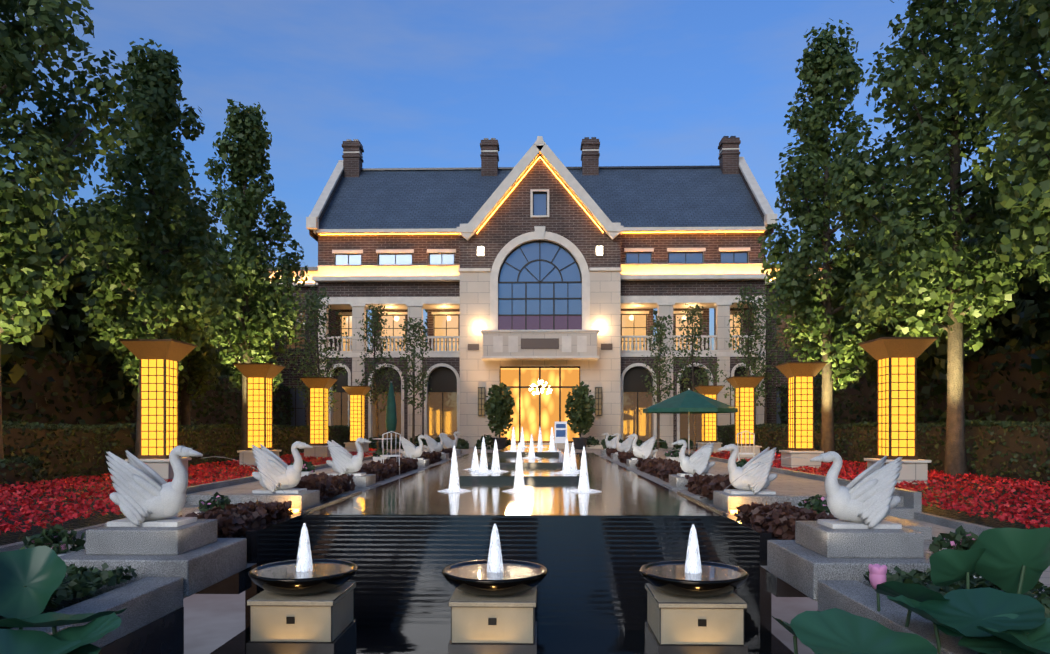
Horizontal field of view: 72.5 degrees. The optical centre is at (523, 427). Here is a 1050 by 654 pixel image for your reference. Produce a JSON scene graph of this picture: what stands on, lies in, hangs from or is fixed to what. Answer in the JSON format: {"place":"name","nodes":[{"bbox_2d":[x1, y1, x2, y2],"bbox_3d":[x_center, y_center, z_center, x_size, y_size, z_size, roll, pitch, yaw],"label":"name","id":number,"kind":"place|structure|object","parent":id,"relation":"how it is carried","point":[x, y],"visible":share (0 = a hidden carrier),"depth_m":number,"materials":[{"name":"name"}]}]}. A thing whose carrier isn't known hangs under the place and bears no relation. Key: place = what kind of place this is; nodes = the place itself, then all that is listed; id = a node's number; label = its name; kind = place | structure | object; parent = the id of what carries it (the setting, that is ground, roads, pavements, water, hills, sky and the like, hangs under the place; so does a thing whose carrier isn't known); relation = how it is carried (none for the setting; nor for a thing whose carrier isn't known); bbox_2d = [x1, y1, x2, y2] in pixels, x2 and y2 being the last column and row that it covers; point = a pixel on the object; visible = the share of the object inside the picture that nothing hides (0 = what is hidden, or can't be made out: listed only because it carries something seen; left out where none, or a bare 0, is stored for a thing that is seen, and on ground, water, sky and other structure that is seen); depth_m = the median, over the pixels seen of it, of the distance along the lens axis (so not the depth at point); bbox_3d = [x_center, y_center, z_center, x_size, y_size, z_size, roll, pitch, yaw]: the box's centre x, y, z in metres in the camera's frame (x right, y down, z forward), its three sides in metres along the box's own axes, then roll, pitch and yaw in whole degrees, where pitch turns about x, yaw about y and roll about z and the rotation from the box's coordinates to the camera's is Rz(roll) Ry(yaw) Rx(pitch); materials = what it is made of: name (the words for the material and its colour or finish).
{"place":"outdoors","nodes":[
{"label":"outdoors","id":0,"kind":"place"},
{"bbox_2d":[210,628,793,653],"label":"pond water","id":1,"kind":"structure","parent":0,"point":[415,641],"depth_m":7.03,"materials":[{"name":"black liquid"}]},
{"bbox_2d":[246,523,357,653],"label":"fountain bowl","id":2,"kind":"object","parent":1,"relation":"in","point":[303,604],"visible":1,"depth_m":6.03,"materials":[{"name":"stone"}]},
{"bbox_2d":[442,524,547,653],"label":"fountain bowl","id":3,"kind":"object","parent":1,"relation":"in","point":[492,602],"visible":1,"depth_m":5.99,"materials":[{"name":"stone"}]},
{"bbox_2d":[639,524,748,653],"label":"fountain bowl","id":4,"kind":"object","parent":1,"relation":"in","point":[696,604],"visible":1,"depth_m":5.95,"materials":[{"name":"stone"}]},
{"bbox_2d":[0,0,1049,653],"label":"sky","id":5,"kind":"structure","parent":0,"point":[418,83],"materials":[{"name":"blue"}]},
{"bbox_2d":[457,136,623,448],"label":"entrance facade","id":6,"kind":"structure","parent":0,"point":[540,233],"depth_m":38.74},
{"bbox_2d":[68,447,1049,601],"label":"path paving","id":7,"kind":"structure","parent":0,"point":[796,489],"depth_m":12.83,"materials":[{"name":"grey stone"}]},
{"bbox_2d":[19,524,85,555],"bbox_3d":[-4.283,1.153,6.513,0.538,0.557,0.484,0,0,1],"label":"flower pot","id":8,"kind":"object","parent":7,"relation":"on","point":[54,536],"visible":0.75,"depth_m":6.47,"materials":[{"name":"green plant"}]},
{"bbox_2d":[0,546,126,653],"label":"lotus leaves","id":9,"kind":"object","parent":7,"relation":"on","point":[31,579],"visible":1,"depth_m":4.24,"materials":[{"name":"green plant"}]},
{"bbox_2d":[0,562,137,628],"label":"shrub","id":10,"kind":"object","parent":7,"relation":"on","point":[78,585],"visible":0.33,"depth_m":5.43,"materials":[{"name":"green plant"}]},
{"bbox_2d":[59,446,246,596],"bbox_3d":[-3.423,0.800,6.649,1.220,1.264,1.220,0,0,1],"label":"swan statue","id":11,"kind":"object","parent":7,"relation":"on","point":[150,535],"visible":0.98,"depth_m":6.46,"materials":[{"name":"grey stone"}]},
{"bbox_2d":[104,441,320,525],"bbox_3d":[-4.087,0.810,10.225,2.710,1.243,1.900,0,0,1],"label":"swan statue","id":12,"kind":"object","parent":7,"relation":"on","point":[280,473],"visible":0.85,"depth_m":9.77,"materials":[{"name":"grey stone"}]},
{"bbox_2d":[195,492,235,514],"bbox_3d":[-4.197,1.153,9.776,0.507,0.557,0.519,0,0,1],"label":"flower pot","id":13,"kind":"object","parent":7,"relation":"on","point":[218,499],"visible":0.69,"depth_m":9.70,"materials":[{"name":"green plant"}]},
{"bbox_2d":[291,460,315,476],"bbox_3d":[-4.113,0.848,13.269,0.479,0.527,0.536,0,0,1],"label":"flower pot","id":14,"kind":"object","parent":7,"relation":"on","point":[308,468],"visible":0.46,"depth_m":13.23,"materials":[{"name":"green plant"}]},
{"bbox_2d":[276,291,334,424],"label":"young tree","id":15,"kind":"object","parent":7,"relation":"on","point":[303,385],"visible":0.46,"depth_m":34.95,"materials":[{"name":"green plant"}]},
{"bbox_2d":[178,448,455,537],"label":"red shrubs","id":16,"kind":"object","parent":7,"relation":"on","point":[236,520],"visible":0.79,"depth_m":10.68,"materials":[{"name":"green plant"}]},
{"bbox_2d":[326,437,380,488],"bbox_3d":[-3.270,0.652,13.407,1.000,0.930,0.960,0,0,1],"label":"swan statue","id":17,"kind":"object","parent":7,"relation":"on","point":[344,461],"visible":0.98,"depth_m":13.28,"materials":[{"name":"grey stone"}]},
{"bbox_2d":[373,448,390,461],"bbox_3d":[-3.979,0.838,19.991,0.492,0.548,0.511,0,0,1],"label":"flower pot","id":18,"kind":"object","parent":7,"relation":"on","point":[377,456],"visible":0.62,"depth_m":19.82,"materials":[{"name":"green plant"}]},
{"bbox_2d":[372,438,392,447],"bbox_3d":[-4.809,0.742,24.345,0.700,0.740,0.700,0,0,1],"label":"cafe table","id":19,"kind":"object","parent":7,"relation":"on","point":[381,439],"visible":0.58,"depth_m":24.16,"materials":[{"name":"white metal"}]},
{"bbox_2d":[380,431,400,474],"bbox_3d":[-3.127,0.596,16.782,0.422,1.032,0.470,0,0,-19],"label":"garden chair","id":20,"kind":"object","parent":7,"relation":"on","point":[391,455],"visible":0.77,"depth_m":16.60,"materials":[{"name":"white metal"}]},
{"bbox_2d":[385,382,398,457],"bbox_3d":[-4.785,-0.273,25.845,0.500,2.770,0.500,0,0,1],"label":"closed umbrella","id":21,"kind":"object","parent":7,"relation":"on","point":[391,420],"visible":0.81,"depth_m":25.71,"materials":[{"name":"green fabric"}]},
{"bbox_2d":[395,317,431,444],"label":"young tree","id":22,"kind":"object","parent":7,"relation":"on","point":[414,327],"visible":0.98,"depth_m":35.33,"materials":[{"name":"green plant"}]},
{"bbox_2d":[400,435,432,467],"bbox_3d":[-3.118,0.662,20.105,1.000,0.910,0.960,0,0,1],"label":"swan statue","id":23,"kind":"object","parent":7,"relation":"on","point":[411,450],"visible":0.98,"depth_m":19.95,"materials":[{"name":"grey stone"}]},
{"bbox_2d":[423,433,451,459],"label":"swan statue","id":24,"kind":"object","parent":7,"relation":"on","point":[433,445],"visible":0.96,"depth_m":24.50,"materials":[{"name":"grey stone"}]},
{"bbox_2d":[442,432,464,455],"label":"swan statue","id":25,"kind":"object","parent":7,"relation":"on","point":[449,442],"visible":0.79,"depth_m":28.60,"materials":[{"name":"grey stone"}]},
{"bbox_2d":[484,382,514,448],"bbox_3d":[-1.238,-0.593,36.343,1.628,3.410,1.593,0,0,1],"label":"entrance shrub","id":26,"kind":"object","parent":7,"relation":"on","point":[498,409],"visible":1,"depth_m":36.06,"materials":[{"name":"green plant"}]},
{"bbox_2d":[369,434,700,449],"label":"building base shrubs","id":27,"kind":"object","parent":7,"relation":"on","point":[463,443],"visible":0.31,"depth_m":36.70,"materials":[{"name":"green plant"}]},
{"bbox_2d":[555,422,566,447],"bbox_3d":[1.631,0.424,31.498,0.550,1.375,0.055,0,0,1],"label":"sign","id":28,"kind":"object","parent":7,"relation":"on","point":[560,432],"visible":0.77,"depth_m":31.47,"materials":[{"name":"white"}]},
{"bbox_2d":[565,381,595,449],"bbox_3d":[2.849,-0.629,36.297,1.615,3.482,1.604,0,0,1],"label":"entrance shrub","id":29,"kind":"object","parent":7,"relation":"on","point":[580,406],"visible":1,"depth_m":35.99,"materials":[{"name":"green plant"}]},
{"bbox_2d":[598,433,620,455],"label":"swan statue","id":30,"kind":"object","parent":7,"relation":"on","point":[611,444],"visible":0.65,"depth_m":28.43,"materials":[{"name":"grey stone"}]},
{"bbox_2d":[608,433,633,460],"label":"swan statue","id":31,"kind":"object","parent":7,"relation":"on","point":[625,445],"visible":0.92,"depth_m":24.34,"materials":[{"name":"grey stone"}]},
{"bbox_2d":[623,434,657,467],"bbox_3d":[3.320,0.645,19.960,1.000,0.944,0.960,0,0,1],"label":"swan statue","id":32,"kind":"object","parent":7,"relation":"on","point":[644,450],"visible":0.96,"depth_m":19.82,"materials":[{"name":"grey stone"}]},
{"bbox_2d":[640,315,688,448],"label":"young tree","id":33,"kind":"object","parent":7,"relation":"on","point":[659,369],"visible":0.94,"depth_m":35.17,"materials":[{"name":"green plant"}]},
{"bbox_2d":[664,448,679,461],"bbox_3d":[4.161,0.831,19.794,0.530,0.561,0.498,0,0,1],"label":"flower pot","id":34,"kind":"object","parent":7,"relation":"on","point":[673,455],"visible":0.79,"depth_m":19.66,"materials":[{"name":"green plant"}]},
{"bbox_2d":[663,440,714,489],"bbox_3d":[3.169,0.670,13.261,1.000,0.893,0.960,0,0,1],"label":"swan statue","id":35,"kind":"object","parent":7,"relation":"on","point":[697,462],"visible":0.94,"depth_m":13.12,"materials":[{"name":"grey stone"}]},
{"bbox_2d":[643,388,737,456],"bbox_3d":[6.138,-0.173,26.598,3.243,2.570,3.243,0,0,1],"label":"open umbrella","id":36,"kind":"object","parent":7,"relation":"on","point":[688,401],"visible":0.88,"depth_m":25.70,"materials":[{"name":"green fabric"}]},
{"bbox_2d":[670,303,717,450],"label":"young tree","id":37,"kind":"object","parent":7,"relation":"on","point":[689,318],"visible":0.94,"depth_m":33.57,"materials":[{"name":"green plant"}]},
{"bbox_2d":[606,447,837,539],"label":"red shrubs","id":38,"kind":"object","parent":7,"relation":"on","point":[776,519],"visible":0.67,"depth_m":8.96,"materials":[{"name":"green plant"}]},
{"bbox_2d":[736,459,746,466],"bbox_3d":[4.014,0.843,13.086,0.482,0.537,0.487,0,0,1],"label":"flower pot","id":39,"kind":"object","parent":7,"relation":"on","point":[741,463],"visible":0.21,"depth_m":13.04,"materials":[{"name":"green plant"}]},
{"bbox_2d":[737,431,755,460],"bbox_3d":[5.624,0.596,18.084,0.422,1.032,0.470,0,0,21],"label":"garden chair","id":40,"kind":"object","parent":7,"relation":"on","point":[753,453],"visible":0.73,"depth_m":17.91,"materials":[{"name":"white metal"}]},
{"bbox_2d":[735,291,791,423],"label":"young tree","id":41,"kind":"object","parent":7,"relation":"on","point":[769,377],"visible":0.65,"depth_m":34.41,"materials":[{"name":"green plant"}]},
{"bbox_2d":[797,494,834,516],"bbox_3d":[3.941,1.163,9.597,0.538,0.539,0.494,0,0,1],"label":"flower pot","id":42,"kind":"object","parent":7,"relation":"on","point":[817,503],"visible":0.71,"depth_m":9.50,"materials":[{"name":"green plant"}]},
{"bbox_2d":[710,444,931,539],"bbox_3d":[3.841,0.827,10.046,2.710,1.209,1.900,0,0,1],"label":"swan statue","id":43,"kind":"object","parent":7,"relation":"on","point":[750,485],"visible":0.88,"depth_m":9.61,"materials":[{"name":"grey stone"}]},
{"bbox_2d":[767,451,931,600],"bbox_3d":[3.016,0.824,6.503,1.220,1.216,1.220,0,0,1],"label":"swan statue","id":44,"kind":"object","parent":7,"relation":"on","point":[856,538],"visible":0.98,"depth_m":6.31,"materials":[{"name":"grey stone"}]},
{"bbox_2d":[772,527,1049,653],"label":"lotus plants","id":45,"kind":"object","parent":7,"relation":"on","point":[1013,563],"visible":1,"depth_m":4.17,"materials":[{"name":"green plant"}]},
{"bbox_2d":[928,525,980,577],"bbox_3d":[3.853,1.149,6.338,0.501,0.566,0.513,0,0,1],"label":"flower pot","id":46,"kind":"object","parent":7,"relation":"on","point":[960,537],"visible":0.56,"depth_m":6.32,"materials":[{"name":"green plant"}]},
{"bbox_2d":[863,566,1049,633],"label":"shrub","id":47,"kind":"object","parent":7,"relation":"on","point":[913,576],"visible":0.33,"depth_m":5.28,"materials":[{"name":"green plant"}]},
{"label":"ground","id":48,"kind":"structure","parent":0,"visible":0},
{"bbox_2d":[0,454,43,494],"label":"hedge","id":49,"kind":"object","parent":48,"relation":"on","point":[19,468],"visible":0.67,"depth_m":13.56,"materials":[{"name":"green plant"}]},
{"bbox_2d":[0,178,61,391],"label":"tree","id":50,"kind":"object","parent":48,"relation":"on","point":[17,354],"visible":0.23,"depth_m":17.47,"materials":[{"name":"green plant"}]},
{"bbox_2d":[46,239,70,344],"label":"tree","id":51,"kind":"object","parent":48,"relation":"on","point":[63,310],"depth_m":23.68,"materials":[{"name":"green plant"}]},
{"bbox_2d":[0,0,144,463],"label":"ginkgo tree","id":52,"kind":"object","parent":48,"relation":"on","point":[27,282],"visible":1,"depth_m":13.35,"materials":[{"name":"green plant"}]},
{"bbox_2d":[29,204,178,409],"bbox_3d":[-14.477,-2.884,23.501,6.048,8.835,5.637,0,0,1],"label":"tree","id":53,"kind":"object","parent":48,"relation":"on","point":[77,334],"visible":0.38,"depth_m":22.63,"materials":[{"name":"green plant"}]},
{"bbox_2d":[59,38,231,457],"bbox_3d":[-9.359,-4.144,18.207,3.802,11.355,3.594,0,0,1],"label":"ginkgo tree","id":54,"kind":"object","parent":48,"relation":"on","point":[139,264],"visible":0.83,"depth_m":17.80,"materials":[{"name":"green plant"}]},
{"bbox_2d":[1,344,293,425],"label":"hedge","id":55,"kind":"object","parent":48,"relation":"on","point":[57,387],"visible":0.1,"depth_m":22.44,"materials":[{"name":"green plant"}]},
{"bbox_2d":[118,339,196,481],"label":"lantern column","id":56,"kind":"structure","parent":48,"relation":"on","point":[159,359],"depth_m":15.35,"materials":[{"name":"yellow glass"}]},
{"bbox_2d":[2,421,348,491],"bbox_3d":[-10.635,0.683,22.972,1.584,1.646,38.404,0,0,1],"label":"hedge","id":57,"kind":"object","parent":48,"relation":"on","point":[64,451],"visible":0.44,"depth_m":17.32,"materials":[{"name":"green plant"}]},
{"bbox_2d":[0,448,390,545],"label":"flower bed","id":58,"kind":"object","parent":48,"relation":"on","point":[38,509],"visible":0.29,"depth_m":11.19,"materials":[{"name":"red plant"}]},
{"bbox_2d":[168,233,230,322],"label":"tree","id":59,"kind":"object","parent":48,"relation":"on","point":[226,238],"depth_m":43.39,"materials":[{"name":"green plant"}]},
{"bbox_2d":[154,200,251,424],"bbox_3d":[-12.732,-3.560,27.324,4.022,10.187,4.351,0,0,-37],"label":"ginkgo tree","id":60,"kind":"object","parent":48,"relation":"on","point":[200,370],"visible":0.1,"depth_m":26.89,"materials":[{"name":"green plant"}]},
{"bbox_2d":[190,276,280,375],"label":"tree","id":61,"kind":"object","parent":48,"relation":"on","point":[224,370],"depth_m":35.77,"materials":[{"name":"green plant"}]},
{"bbox_2d":[177,99,308,449],"bbox_3d":[-9.290,-4.758,24.451,3.768,12.581,4.111,0,0,41],"label":"ginkgo tree","id":62,"kind":"object","parent":48,"relation":"on","point":[259,317],"visible":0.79,"depth_m":24.02,"materials":[{"name":"green plant"}]},
{"bbox_2d":[233,363,284,467],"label":"lantern column","id":63,"kind":"structure","parent":48,"relation":"on","point":[260,377],"depth_m":20.95,"materials":[{"name":"yellow glass"}]},
{"bbox_2d":[276,284,348,411],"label":"young tree","id":64,"kind":"object","parent":48,"relation":"on","point":[315,308],"visible":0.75,"depth_m":31.27,"materials":[{"name":"green plant"}]},
{"bbox_2d":[299,377,337,458],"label":"lantern column","id":65,"kind":"structure","parent":48,"relation":"on","point":[319,387],"depth_m":26.65,"materials":[{"name":"yellow glass"}]},
{"bbox_2d":[341,386,371,453],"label":"lantern column","id":66,"kind":"structure","parent":48,"relation":"on","point":[357,394],"depth_m":32.24,"materials":[{"name":"yellow glass"}]},
{"bbox_2d":[353,304,399,449],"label":"young tree","id":67,"kind":"object","parent":48,"relation":"on","point":[373,320],"visible":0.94,"depth_m":33.79,"materials":[{"name":"green plant"}]},
{"bbox_2d":[423,309,426,350],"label":"tree","id":68,"kind":"object","parent":48,"relation":"on","point":[424,327],"visible":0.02,"depth_m":61.36,"materials":[{"name":"green plant"}]},
{"bbox_2d":[0,447,992,551],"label":"path kerbs","id":69,"kind":"structure","parent":48,"relation":"on","point":[913,499],"depth_m":11.33,"materials":[{"name":"grey stone"}]},
{"bbox_2d":[301,445,725,516],"bbox_3d":[0.098,1.395,19.878,5.340,1.334,21.950,0,0,1],"label":"pool basin","id":70,"kind":"object","parent":48,"relation":"on","point":[624,492],"visible":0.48,"depth_m":11.46,"materials":[{"name":"grey liquid"}]},
{"bbox_2d":[438,427,599,492],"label":"fountain jets","id":71,"kind":"object","parent":70,"relation":"on","point":[569,466],"visible":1,"depth_m":15.06,"materials":[{"name":"white liquid"}]},
{"bbox_2d":[11,526,1036,653],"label":"planter walls","id":72,"kind":"structure","parent":48,"relation":"on","point":[151,616],"depth_m":5.40,"materials":[{"name":"grey stone"}]},
{"bbox_2d":[245,513,770,631],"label":"cascade steps","id":73,"kind":"structure","parent":72,"relation":"on","point":[593,579],"depth_m":8.27,"materials":[{"name":"black liquid"}]},
{"bbox_2d":[252,226,842,447],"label":"manor wings","id":74,"kind":"object","parent":48,"relation":"on","point":[400,275],"visible":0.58,"depth_m":39.86},
{"bbox_2d":[306,136,776,241],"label":"roof","id":75,"kind":"structure","parent":74,"relation":"on","point":[727,191],"depth_m":42.55,"materials":[{"name":"grey tile"}]},
{"bbox_2d":[653,308,657,349],"bbox_3d":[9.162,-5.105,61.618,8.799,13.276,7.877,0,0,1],"label":"column","id":76,"kind":"structure","parent":48,"relation":"on","point":[655,312],"depth_m":59.11,"materials":[{"name":"white stone"}]},
{"bbox_2d":[694,385,724,453],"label":"lantern column","id":77,"kind":"structure","parent":48,"relation":"on","point":[708,427],"depth_m":31.88,"materials":[{"name":"yellow glass"}]},
{"bbox_2d":[726,376,764,460],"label":"lantern column","id":78,"kind":"structure","parent":48,"relation":"on","point":[744,386],"depth_m":26.28,"materials":[{"name":"yellow glass"}]},
{"bbox_2d":[706,284,788,405],"bbox_3d":[9.834,-2.328,31.070,2.713,7.720,2.967,0,0,-32],"label":"young tree","id":79,"kind":"object","parent":48,"relation":"on","point":[752,318],"visible":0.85,"depth_m":31.02,"materials":[{"name":"green plant"}]},
{"bbox_2d":[775,362,827,469],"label":"lantern column","id":80,"kind":"structure","parent":48,"relation":"on","point":[800,376],"depth_m":20.59,"materials":[{"name":"yellow glass"}]},
{"bbox_2d":[757,18,913,464],"bbox_3d":[9.448,-5.350,21.969,4.432,13.766,4.032,0,0,1],"label":"ginkgo tree","id":81,"kind":"object","parent":48,"relation":"on","point":[834,70],"visible":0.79,"depth_m":21.53,"materials":[{"name":"green plant"}]},
{"bbox_2d":[807,266,930,379],"bbox_3d":[17.237,-3.566,36.255,5.974,10.197,5.544,0,0,-31],"label":"tree","id":82,"kind":"object","parent":48,"relation":"on","point":[853,368],"depth_m":36.21,"materials":[{"name":"green plant"}]},
{"bbox_2d":[690,449,1049,528],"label":"flower bed","id":83,"kind":"object","parent":48,"relation":"on","point":[998,504],"visible":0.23,"depth_m":11.90,"materials":[{"name":"red plant"}]},
{"bbox_2d":[717,419,1049,492],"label":"hedge","id":84,"kind":"object","parent":48,"relation":"on","point":[1013,449],"visible":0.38,"depth_m":16.15,"materials":[{"name":"green plant"}]},
{"bbox_2d":[838,195,940,391],"bbox_3d":[13.724,-3.568,26.847,4.587,10.205,4.270,0,0,-17],"label":"ginkgo tree","id":85,"kind":"object","parent":48,"relation":"on","point":[881,329],"visible":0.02,"depth_m":26.28,"materials":[{"name":"green plant"}]},
{"bbox_2d":[858,337,937,485],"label":"lantern column","id":86,"kind":"structure","parent":48,"relation":"on","point":[896,358],"depth_m":14.99,"materials":[{"name":"yellow glass"}]},
{"bbox_2d":[778,345,1049,423],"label":"hedge","id":87,"kind":"object","parent":48,"relation":"on","point":[1002,384],"visible":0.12,"depth_m":22.20,"materials":[{"name":"green plant"}]},
{"bbox_2d":[823,0,1049,480],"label":"ginkgo tree","id":88,"kind":"object","parent":48,"relation":"on","point":[914,230],"visible":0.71,"depth_m":15.92,"materials":[{"name":"green plant"}]},
{"bbox_2d":[882,200,1049,395],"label":"tree","id":89,"kind":"object","parent":48,"relation":"on","point":[1030,284],"visible":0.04,"depth_m":22.46,"materials":[{"name":"green plant"}]},
{"bbox_2d":[948,0,1049,291],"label":"ginkgo tree","id":90,"kind":"object","parent":48,"relation":"on","point":[1029,119],"visible":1,"depth_m":12.71,"materials":[{"name":"green plant"}]},
{"bbox_2d":[993,241,1049,345],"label":"tree","id":91,"kind":"object","parent":48,"relation":"on","point":[1006,322],"visible":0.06,"depth_m":22.00,"materials":[{"name":"green plant"}]},
{"bbox_2d":[1009,207,1049,375],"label":"tree","id":92,"kind":"object","parent":48,"relation":"on","point":[1036,331],"visible":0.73,"depth_m":17.74,"materials":[{"name":"green plant"}]}
]}

